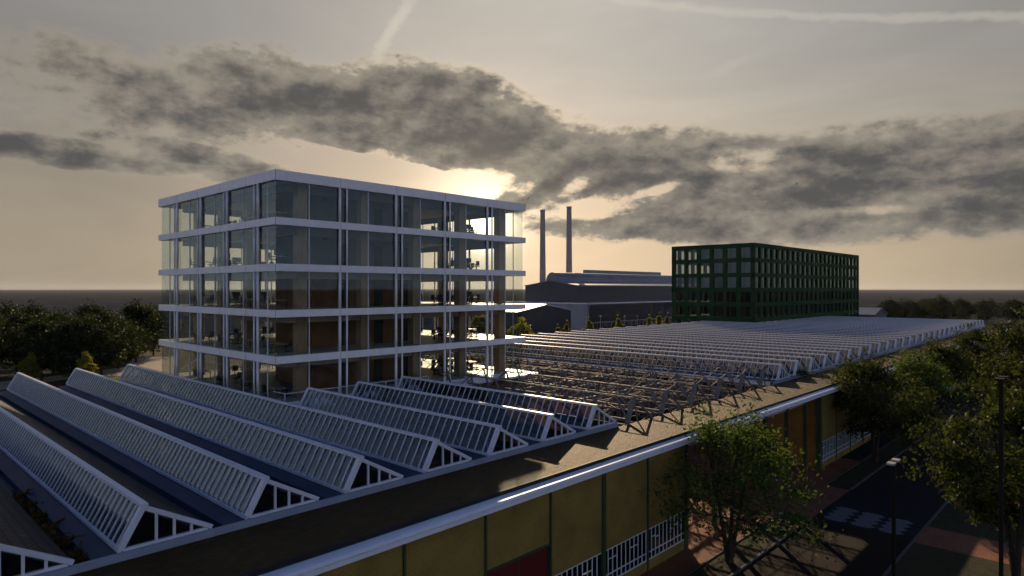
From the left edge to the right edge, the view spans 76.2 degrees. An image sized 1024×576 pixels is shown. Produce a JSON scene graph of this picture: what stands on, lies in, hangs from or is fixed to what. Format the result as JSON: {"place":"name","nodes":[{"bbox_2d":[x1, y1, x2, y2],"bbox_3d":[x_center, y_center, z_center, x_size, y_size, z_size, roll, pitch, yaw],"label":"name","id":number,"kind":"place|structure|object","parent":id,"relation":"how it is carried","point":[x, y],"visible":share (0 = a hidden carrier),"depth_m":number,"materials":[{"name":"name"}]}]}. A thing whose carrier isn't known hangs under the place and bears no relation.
{"place":"outdoors","nodes":[
{"label":"outdoors","id":0,"kind":"place"},
{"bbox_2d":[0,356,173,389],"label":"pale path","id":1,"kind":"structure","parent":0,"point":[161,364],"depth_m":136.29,"materials":[{"name":"concrete"}]},
{"bbox_2d":[0,347,264,449],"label":"lawn","id":2,"kind":"structure","parent":0,"point":[7,375],"depth_m":141.58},
{"bbox_2d":[0,310,33,368],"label":"woodland tree","id":3,"kind":"object","parent":2,"relation":"on","point":[9,334],"visible":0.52,"depth_m":119.00,"materials":[{"name":"green plant"}]},
{"bbox_2d":[0,299,34,315],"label":"woodland tree","id":4,"kind":"object","parent":2,"relation":"on","point":[4,309],"visible":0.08,"depth_m":149.77,"materials":[{"name":"green plant"}]},
{"bbox_2d":[0,303,39,374],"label":"woodland tree","id":5,"kind":"object","parent":2,"relation":"on","point":[16,317],"visible":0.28,"depth_m":126.26,"materials":[{"name":"green plant"}]},
{"bbox_2d":[12,351,41,385],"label":"young tree","id":6,"kind":"object","parent":2,"relation":"on","point":[28,365],"visible":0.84,"depth_m":111.24,"materials":[{"name":"green plant"}]},
{"bbox_2d":[17,298,49,320],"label":"woodland tree","id":7,"kind":"object","parent":2,"relation":"on","point":[37,309],"visible":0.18,"depth_m":154.20,"materials":[{"name":"green plant"}]},
{"bbox_2d":[0,314,69,380],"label":"woodland tree","id":8,"kind":"object","parent":2,"relation":"on","point":[40,326],"visible":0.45,"depth_m":118.23,"materials":[{"name":"green plant"}]},
{"bbox_2d":[39,307,82,371],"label":"woodland tree","id":9,"kind":"object","parent":2,"relation":"on","point":[54,317],"visible":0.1,"depth_m":130.37,"materials":[{"name":"green plant"}]},
{"bbox_2d":[33,376,125,392],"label":"planting bed","id":10,"kind":"object","parent":2,"relation":"on","point":[59,384],"depth_m":115.00,"materials":[{"name":"plant"}]},
{"bbox_2d":[23,312,134,377],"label":"woodland tree","id":11,"kind":"object","parent":10,"relation":"on","point":[87,331],"visible":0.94,"depth_m":116.65,"materials":[{"name":"green plant"}]},
{"bbox_2d":[74,351,98,384],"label":"young tree","id":12,"kind":"object","parent":10,"relation":"on","point":[83,363],"visible":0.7,"depth_m":109.41,"materials":[{"name":"green plant"}]},
{"bbox_2d":[56,304,151,374],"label":"woodland tree","id":13,"kind":"object","parent":10,"relation":"on","point":[109,319],"visible":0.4,"depth_m":123.87,"materials":[{"name":"green plant"}]},
{"bbox_2d":[91,374,148,384],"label":"flowering shrub","id":14,"kind":"object","parent":10,"relation":"on","point":[122,377],"visible":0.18,"depth_m":114.47,"materials":[{"name":"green plant"}]},
{"bbox_2d":[68,298,120,318],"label":"woodland tree","id":15,"kind":"object","parent":2,"relation":"on","point":[89,309],"visible":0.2,"depth_m":158.73,"materials":[{"name":"green plant"}]},
{"bbox_2d":[107,312,157,368],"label":"woodland tree","id":16,"kind":"object","parent":2,"relation":"on","point":[143,339],"visible":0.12,"depth_m":137.98,"materials":[{"name":"green plant"}]},
{"bbox_2d":[116,298,172,361],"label":"woodland tree","id":17,"kind":"object","parent":2,"relation":"on","point":[144,315],"visible":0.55,"depth_m":149.10,"materials":[{"name":"green plant"}]},
{"bbox_2d":[143,303,188,355],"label":"woodland tree","id":18,"kind":"object","parent":2,"relation":"on","point":[172,327],"visible":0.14,"depth_m":164.23,"materials":[{"name":"green plant"}]},
{"bbox_2d":[0,289,1023,518],"bbox_3d":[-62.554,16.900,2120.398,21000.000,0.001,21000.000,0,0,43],"label":"ground","id":19,"kind":"structure","parent":0,"point":[49,300],"depth_m":1107.88,"materials":[{"name":"plant"}]},
{"bbox_2d":[467,315,493,333],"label":"courtyard tree","id":20,"kind":"object","parent":19,"relation":"on","point":[480,321],"visible":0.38,"depth_m":149.20,"materials":[{"name":"green plant"}]},
{"bbox_2d":[421,302,572,336],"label":"gabled shed","id":21,"kind":"structure","parent":19,"relation":"on","point":[543,318],"depth_m":169.88,"materials":[{"name":"metal"}]},
{"bbox_2d":[506,316,534,335],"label":"courtyard tree","id":22,"kind":"object","parent":19,"relation":"on","point":[520,328],"visible":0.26,"depth_m":116.60,"materials":[{"name":"green plant"}]},
{"bbox_2d":[540,209,545,281],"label":"chimney","id":23,"kind":"object","parent":19,"relation":"on","point":[542,251],"visible":0.67,"depth_m":298.90,"materials":[{"name":"concrete"}]},
{"bbox_2d":[562,320,569,332],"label":"young tree","id":24,"kind":"object","parent":19,"relation":"on","point":[566,327],"visible":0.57,"depth_m":159.45,"materials":[{"name":"green plant"}]},
{"bbox_2d":[566,206,571,302],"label":"chimney","id":25,"kind":"object","parent":19,"relation":"on","point":[569,242],"visible":0.6,"depth_m":318.84,"materials":[{"name":"concrete"}]},
{"bbox_2d":[580,316,593,330],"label":"young tree","id":26,"kind":"object","parent":19,"relation":"on","point":[589,325],"visible":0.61,"depth_m":164.50,"materials":[{"name":"green plant"}]},
{"bbox_2d":[488,270,708,331],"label":"works hall","id":27,"kind":"structure","parent":19,"relation":"on","point":[605,290],"depth_m":274.19,"materials":[{"name":"grey metal"}]},
{"bbox_2d":[609,314,623,328],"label":"young tree","id":28,"kind":"object","parent":19,"relation":"on","point":[619,324],"visible":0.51,"depth_m":171.63,"materials":[{"name":"green plant"}]},
{"bbox_2d":[422,445,859,575],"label":"forecourt","id":29,"kind":"structure","parent":19,"relation":"on","point":[697,552],"depth_m":50.41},
{"bbox_2d":[158,169,537,500],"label":"glass tower","id":30,"kind":"structure","parent":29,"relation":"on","point":[350,276],"depth_m":60.82,"materials":[{"name":"glass"}]},
{"bbox_2d":[195,370,210,378],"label":"desk","id":31,"kind":"object","parent":30,"relation":"on","point":[204,371],"visible":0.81,"depth_m":65.25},
{"bbox_2d":[217,257,225,265],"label":"office chair","id":32,"kind":"object","parent":30,"relation":"on","point":[219,260],"visible":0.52,"depth_m":60.71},
{"bbox_2d":[231,365,237,374],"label":"office chair","id":33,"kind":"object","parent":30,"relation":"on","point":[234,368],"visible":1,"depth_m":67.93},
{"bbox_2d":[233,372,240,382],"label":"office chair","id":34,"kind":"object","parent":30,"relation":"on","point":[239,374],"visible":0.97,"depth_m":61.99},
{"bbox_2d":[240,379,248,390],"bbox_3d":[-23.502,8.478,57.468,0.630,1.000,0.555,0,0,38],"label":"office chair","id":35,"kind":"object","parent":30,"relation":"on","point":[241,382],"visible":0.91,"depth_m":57.30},
{"bbox_2d":[241,379,259,390],"bbox_3d":[-23.367,8.618,58.309,1.800,0.760,0.900,0,0,41],"label":"desk","id":36,"kind":"object","parent":30,"relation":"on","point":[250,381],"visible":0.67,"depth_m":58.02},
{"bbox_2d":[261,385,270,396],"bbox_3d":[-20.392,8.478,54.222,0.630,1.000,0.555,0,0,27],"label":"office chair","id":37,"kind":"object","parent":30,"relation":"on","point":[263,388],"visible":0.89,"depth_m":54.03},
{"bbox_2d":[261,340,270,352],"bbox_3d":[-20.390,4.798,54.215,0.630,1.000,0.555,0,0,30],"label":"office chair","id":38,"kind":"object","parent":30,"relation":"on","point":[263,342],"visible":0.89,"depth_m":54.02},
{"bbox_2d":[262,209,270,217],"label":"office chair","id":39,"kind":"object","parent":30,"relation":"on","point":[264,213],"visible":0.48,"depth_m":54.02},
{"bbox_2d":[262,297,270,308],"bbox_3d":[-20.402,1.178,54.258,0.555,1.000,0.630,0,0,-42],"label":"office chair","id":40,"kind":"object","parent":30,"relation":"on","point":[263,300],"visible":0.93,"depth_m":54.14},
{"bbox_2d":[268,341,275,352],"bbox_3d":[-19.716,4.798,53.620,0.555,1.000,0.630,0,0,-32],"label":"office chair","id":41,"kind":"object","parent":30,"relation":"on","point":[269,344],"visible":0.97,"depth_m":53.40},
{"bbox_2d":[268,252,275,263],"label":"office chair","id":42,"kind":"object","parent":30,"relation":"on","point":[269,255],"visible":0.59,"depth_m":53.38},
{"bbox_2d":[268,212,286,217],"bbox_3d":[-19.575,-5.922,54.459,1.800,0.760,0.900,0,0,45],"label":"desk","id":43,"kind":"object","parent":30,"relation":"on","point":[277,213],"visible":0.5,"depth_m":54.15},
{"bbox_2d":[268,386,286,397],"bbox_3d":[-19.575,8.618,54.459,1.800,0.760,0.900,0,0,42],"label":"desk","id":44,"kind":"object","parent":30,"relation":"on","point":[276,387],"visible":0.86,"depth_m":54.38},
{"bbox_2d":[270,342,287,352],"bbox_3d":[-19.575,4.938,54.459,1.800,0.760,0.900,0,0,41],"label":"desk","id":45,"kind":"object","parent":30,"relation":"on","point":[277,343],"visible":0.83,"depth_m":54.18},
{"bbox_2d":[275,256,287,263],"bbox_3d":[-19.575,-2.302,54.459,1.800,0.760,0.900,0,0,41],"label":"desk","id":46,"kind":"object","parent":30,"relation":"on","point":[281,256],"visible":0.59,"depth_m":53.98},
{"bbox_2d":[274,249,280,255],"bbox_3d":[-19.575,-2.983,54.459,0.840,0.600,0.200,0,0,34],"label":"monitor","id":47,"kind":"object","parent":46,"relation":"on","point":[277,252],"visible":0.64,"depth_m":54.40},
{"bbox_2d":[278,382,286,394],"bbox_3d":[-19.427,8.478,55.298,0.630,1.000,0.555,0,0,27],"label":"office chair","id":48,"kind":"object","parent":30,"relation":"on","point":[284,384],"visible":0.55,"depth_m":55.43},
{"bbox_2d":[283,383,292,395],"bbox_3d":[-18.758,8.478,54.697,0.630,1.000,0.555,0,0,27],"label":"office chair","id":49,"kind":"object","parent":30,"relation":"on","point":[290,385],"visible":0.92,"depth_m":54.82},
{"bbox_2d":[284,340,292,351],"bbox_3d":[-18.759,4.798,54.703,0.630,1.000,0.555,0,0,44],"label":"office chair","id":50,"kind":"object","parent":30,"relation":"on","point":[290,343],"visible":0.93,"depth_m":54.73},
{"bbox_2d":[284,210,292,217],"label":"office chair","id":51,"kind":"object","parent":30,"relation":"on","point":[290,213],"visible":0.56,"depth_m":54.70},
{"bbox_2d":[273,376,428,400],"bbox_3d":[-12.981,8.480,54.909,1.780,1.120,13.960,0,0,43],"label":"terrace railing","id":52,"kind":"object","parent":30,"relation":"on","point":[343,386],"visible":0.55,"depth_m":52.57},
{"bbox_2d":[0,316,1007,575],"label":"market hall","id":53,"kind":"structure","parent":29,"relation":"on","point":[520,480],"depth_m":37.83,"materials":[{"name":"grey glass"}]},
{"bbox_2d":[10,487,34,501],"bbox_3d":[-22.038,9.226,28.952,0.835,0.735,1.431,0,0,27],"label":"grass tuft","id":54,"kind":"object","parent":53,"relation":"on","point":[21,495],"visible":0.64,"depth_m":29.06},
{"bbox_2d":[17,498,42,512],"bbox_3d":[-20.683,9.226,27.720,1.431,0.735,0.835,0,0,-6],"label":"grass tuft","id":55,"kind":"object","parent":53,"relation":"on","point":[27,506],"visible":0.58,"depth_m":27.62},
{"bbox_2d":[28,507,49,524],"bbox_3d":[-19.256,9.226,26.479,0.835,0.735,1.431,0,0,-39],"label":"grass tuft","id":56,"kind":"object","parent":53,"relation":"on","point":[36,517],"visible":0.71,"depth_m":26.41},
{"bbox_2d":[30,516,64,535],"bbox_3d":[-17.796,9.226,25.171,0.835,0.735,1.431,0,0,19],"label":"grass tuft","id":57,"kind":"object","parent":53,"relation":"on","point":[45,528],"visible":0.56,"depth_m":25.12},
{"bbox_2d":[46,530,85,550],"bbox_3d":[-16.376,9.226,23.801,1.431,0.735,0.835,0,0,-14],"label":"grass tuft","id":58,"kind":"object","parent":53,"relation":"on","point":[65,542],"visible":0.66,"depth_m":23.85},
{"bbox_2d":[62,540,88,563],"bbox_3d":[-15.029,9.226,22.430,1.431,0.735,0.835,0,0,43],"label":"grass tuft","id":59,"kind":"object","parent":53,"relation":"on","point":[76,556],"visible":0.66,"depth_m":22.53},
{"bbox_2d":[487,543,549,575],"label":"door","id":60,"kind":"structure","parent":53,"relation":"in","point":[533,563],"depth_m":31.37,"materials":[{"name":"red metal"}]},
{"bbox_2d":[555,553,600,575],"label":"window frame","id":61,"kind":"structure","parent":53,"relation":"in","point":[591,566],"depth_m":34.82,"materials":[{"name":"white metal"}]},
{"bbox_2d":[606,530,646,575],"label":"window frame","id":62,"kind":"structure","parent":53,"relation":"in","point":[627,555],"depth_m":37.58,"materials":[{"name":"white metal"}]},
{"bbox_2d":[649,511,683,559],"bbox_3d":[9.668,15.375,40.855,0.080,1.900,4.560,0,0,43],"label":"window frame","id":63,"kind":"structure","parent":53,"relation":"in","point":[659,540],"depth_m":40.66,"materials":[{"name":"white metal"}]},
{"bbox_2d":[822,435,835,461],"bbox_3d":[30.359,15.375,62.805,0.080,1.900,4.330,0,0,43],"label":"window frame","id":64,"kind":"structure","parent":53,"relation":"in","point":[829,445],"depth_m":62.93,"materials":[{"name":"white metal"}]},
{"bbox_2d":[837,429,849,452],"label":"window frame","id":65,"kind":"structure","parent":53,"relation":"in","point":[843,443],"depth_m":66.26,"materials":[{"name":"white metal"}]},
{"bbox_2d":[851,423,861,444],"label":"window frame","id":66,"kind":"structure","parent":53,"relation":"in","point":[853,439],"depth_m":69.17,"materials":[{"name":"white metal"}]},
{"bbox_2d":[645,314,652,325],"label":"young tree","id":67,"kind":"object","parent":19,"relation":"on","point":[648,321],"visible":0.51,"depth_m":180.00,"materials":[{"name":"green plant"}]},
{"bbox_2d":[655,312,665,324],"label":"young tree","id":68,"kind":"object","parent":19,"relation":"on","point":[659,320],"visible":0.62,"depth_m":181.94,"materials":[{"name":"green plant"}]},
{"bbox_2d":[662,312,670,323],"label":"young tree","id":69,"kind":"object","parent":19,"relation":"on","point":[666,320],"visible":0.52,"depth_m":183.76,"materials":[{"name":"green plant"}]},
{"bbox_2d":[683,511,783,575],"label":"kerb","id":70,"kind":"structure","parent":19,"relation":"on","point":[708,560],"depth_m":40.78,"materials":[{"name":"concrete"}]},
{"bbox_2d":[687,512,807,575],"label":"grass strip","id":71,"kind":"object","parent":19,"relation":"on","point":[745,552],"depth_m":41.13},
{"bbox_2d":[637,395,843,567],"bbox_3d":[12.624,11.869,40.106,13.508,10.208,11.900,0,0,23],"label":"street tree","id":72,"kind":"object","parent":71,"relation":"on","point":[744,447],"visible":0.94,"depth_m":39.11,"materials":[{"name":"green plant"}]},
{"bbox_2d":[728,517,811,575],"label":"kerb","id":73,"kind":"structure","parent":19,"relation":"on","point":[746,564],"depth_m":41.04,"materials":[{"name":"concrete"}]},
{"bbox_2d":[734,518,910,575],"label":"lane","id":74,"kind":"structure","parent":19,"relation":"on","point":[852,551],"depth_m":41.34,"materials":[{"name":"asphalt"}]},
{"bbox_2d":[849,307,887,317],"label":"pavilion","id":75,"kind":"structure","parent":19,"relation":"on","point":[866,312],"depth_m":257.29,"materials":[{"name":"white metal"}]},
{"bbox_2d":[872,297,904,317],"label":"woodland tree","id":76,"kind":"object","parent":19,"relation":"on","point":[892,307],"visible":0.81,"depth_m":297.08,"materials":[{"name":"green plant"}]},
{"bbox_2d":[825,392,967,484],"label":"kerb","id":77,"kind":"structure","parent":19,"relation":"on","point":[871,454],"depth_m":63.46,"materials":[{"name":"concrete"}]},
{"bbox_2d":[896,298,926,318],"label":"woodland tree","id":78,"kind":"object","parent":19,"relation":"on","point":[911,309],"visible":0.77,"depth_m":304.54,"materials":[{"name":"green plant"}]},
{"bbox_2d":[850,390,986,489],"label":"kerb","id":79,"kind":"structure","parent":19,"relation":"on","point":[873,472],"depth_m":63.72,"materials":[{"name":"concrete"}]},
{"bbox_2d":[827,363,1014,488],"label":"grass strip","id":80,"kind":"object","parent":19,"relation":"on","point":[849,479],"depth_m":64.09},
{"bbox_2d":[792,348,945,462],"bbox_3d":[34.761,11.435,64.226,11.597,11.079,13.738,0,0,-41],"label":"street tree","id":81,"kind":"object","parent":80,"relation":"on","point":[899,414],"visible":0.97,"depth_m":62.06,"materials":[{"name":"green plant"}]},
{"bbox_2d":[878,343,970,438],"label":"street tree","id":82,"kind":"object","parent":80,"relation":"on","point":[905,364],"visible":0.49,"depth_m":71.71,"materials":[{"name":"green plant"}]},
{"bbox_2d":[896,334,997,421],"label":"street tree","id":83,"kind":"object","parent":80,"relation":"on","point":[956,363],"visible":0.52,"depth_m":81.04,"materials":[{"name":"green plant"}]},
{"bbox_2d":[946,322,1006,388],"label":"street tree","id":84,"kind":"object","parent":80,"relation":"on","point":[964,339],"visible":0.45,"depth_m":107.23,"materials":[{"name":"green plant"}]},
{"bbox_2d":[915,296,927,318],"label":"woodland tree","id":85,"kind":"object","parent":19,"relation":"on","point":[918,302],"visible":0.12,"depth_m":315.65,"materials":[{"name":"green plant"}]},
{"bbox_2d":[916,294,962,319],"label":"woodland tree","id":86,"kind":"object","parent":19,"relation":"on","point":[940,307],"visible":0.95,"depth_m":296.80,"materials":[{"name":"green plant"}]},
{"bbox_2d":[882,442,997,575],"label":"kerb","id":87,"kind":"structure","parent":19,"relation":"on","point":[898,558],"depth_m":44.47,"materials":[{"name":"concrete"}]},
{"bbox_2d":[886,435,1023,575],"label":"verge","id":88,"kind":"structure","parent":19,"relation":"on","point":[917,559],"depth_m":41.19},
{"bbox_2d":[886,458,900,575],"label":"street lamp","id":89,"kind":"object","parent":88,"relation":"on","point":[893,462],"visible":1,"depth_m":37.50,"materials":[{"name":"metal"}]},
{"bbox_2d":[896,379,1023,575],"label":"street tree","id":90,"kind":"object","parent":88,"relation":"on","point":[968,467],"visible":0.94,"depth_m":38.67,"materials":[{"name":"green plant"}]},
{"bbox_2d":[946,305,1023,439],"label":"street tree","id":91,"kind":"object","parent":88,"relation":"on","point":[1013,342],"visible":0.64,"depth_m":62.62,"materials":[{"name":"green plant"}]},
{"bbox_2d":[994,375,1007,575],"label":"street lamp","id":92,"kind":"object","parent":88,"relation":"on","point":[1001,379],"visible":1,"depth_m":29.92,"materials":[{"name":"metal"}]},
{"bbox_2d":[981,322,1023,384],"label":"street tree","id":93,"kind":"object","parent":88,"relation":"on","point":[1005,365],"visible":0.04,"depth_m":81.68,"materials":[{"name":"green plant"}]},
{"bbox_2d":[951,296,978,319],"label":"woodland tree","id":94,"kind":"object","parent":19,"relation":"on","point":[968,307],"visible":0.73,"depth_m":305.85,"materials":[{"name":"green plant"}]},
{"bbox_2d":[968,297,1002,322],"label":"woodland tree","id":95,"kind":"object","parent":19,"relation":"on","point":[985,308],"visible":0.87,"depth_m":314.61,"materials":[{"name":"green plant"}]},
{"bbox_2d":[993,296,1023,324],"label":"woodland tree","id":96,"kind":"object","parent":19,"relation":"on","point":[1007,311],"visible":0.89,"depth_m":298.25,"materials":[{"name":"green plant"}]},
{"bbox_2d":[0,0,1023,289],"label":"sky","id":97,"kind":"structure","parent":0,"point":[897,126],"materials":[{"name":"grey"}]},
{"bbox_2d":[672,243,858,323],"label":"green office block","id":98,"kind":"structure","parent":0,"point":[757,283],"depth_m":161.13,"materials":[{"name":"green painted metal"},{"name":"glass"}]},
{"bbox_2d":[701,249,708,258],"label":"window","id":99,"kind":"structure","parent":98,"relation":"in","point":[704,252],"depth_m":158.02,"materials":[{"name":"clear glass"}]},
{"bbox_2d":[701,278,708,287],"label":"window","id":100,"kind":"structure","parent":98,"relation":"in","point":[704,281],"depth_m":157.96,"materials":[{"name":"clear glass"}]},
{"bbox_2d":[714,263,721,272],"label":"window","id":101,"kind":"structure","parent":98,"relation":"in","point":[717,266],"depth_m":155.74,"materials":[{"name":"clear glass"}]},
{"bbox_2d":[714,249,722,258],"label":"window","id":102,"kind":"structure","parent":98,"relation":"in","point":[717,252],"depth_m":155.64,"materials":[{"name":"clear glass"}]},
{"bbox_2d":[727,248,735,258],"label":"window","id":103,"kind":"structure","parent":98,"relation":"in","point":[731,252],"depth_m":153.42,"materials":[{"name":"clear glass"}]},
{"bbox_2d":[727,263,735,272],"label":"window","id":104,"kind":"structure","parent":98,"relation":"in","point":[731,267],"depth_m":153.42,"materials":[{"name":"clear glass"}]},
{"bbox_2d":[727,277,735,287],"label":"window","id":105,"kind":"structure","parent":98,"relation":"in","point":[731,281],"depth_m":153.42,"materials":[{"name":"grey glass"}]},
{"bbox_2d":[741,247,749,257],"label":"window","id":106,"kind":"structure","parent":98,"relation":"in","point":[745,252],"depth_m":151.11,"materials":[{"name":"grey glass"}]},
{"bbox_2d":[741,262,749,272],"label":"window","id":107,"kind":"structure","parent":98,"relation":"in","point":[745,266],"depth_m":151.11,"materials":[{"name":"grey glass"}]},
{"bbox_2d":[741,277,749,287],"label":"window","id":108,"kind":"structure","parent":98,"relation":"in","point":[745,281],"depth_m":151.11,"materials":[{"name":"grey glass"}]},
{"bbox_2d":[784,485,848,517],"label":"crossing path","id":109,"kind":"structure","parent":0,"point":[833,494],"depth_m":52.06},
{"bbox_2d":[814,390,998,540],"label":"road","id":110,"kind":"structure","parent":0,"point":[919,503],"depth_m":53.59,"materials":[{"name":"asphalt"}]},
{"bbox_2d":[824,507,857,521],"bbox_3d":[24.661,16.887,48.903,1.700,0.001,3.600,0,0,43],"label":"zigzag marking","id":111,"kind":"object","parent":110,"relation":"on","point":[840,514],"visible":1,"depth_m":48.83,"materials":[{"name":"paint"}]},
{"bbox_2d":[850,512,884,527],"bbox_3d":[25.971,16.887,47.668,1.700,0.001,3.600,0,0,43],"label":"zigzag marking","id":112,"kind":"object","parent":110,"relation":"on","point":[866,519],"visible":1,"depth_m":47.56,"materials":[{"name":"paint"}]},
{"bbox_2d":[878,518,912,534],"bbox_3d":[27.280,16.887,46.433,1.700,0.001,3.600,0,0,43],"label":"zigzag marking","id":113,"kind":"object","parent":110,"relation":"on","point":[901,525],"visible":0.85,"depth_m":46.36,"materials":[{"name":"paint"}]},
{"bbox_2d":[915,527,1023,567],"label":"footpath","id":114,"kind":"structure","parent":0,"point":[988,549],"depth_m":43.28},
{"bbox_2d":[949,494,1019,510],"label":"side path","id":115,"kind":"structure","parent":0,"point":[957,503],"depth_m":51.58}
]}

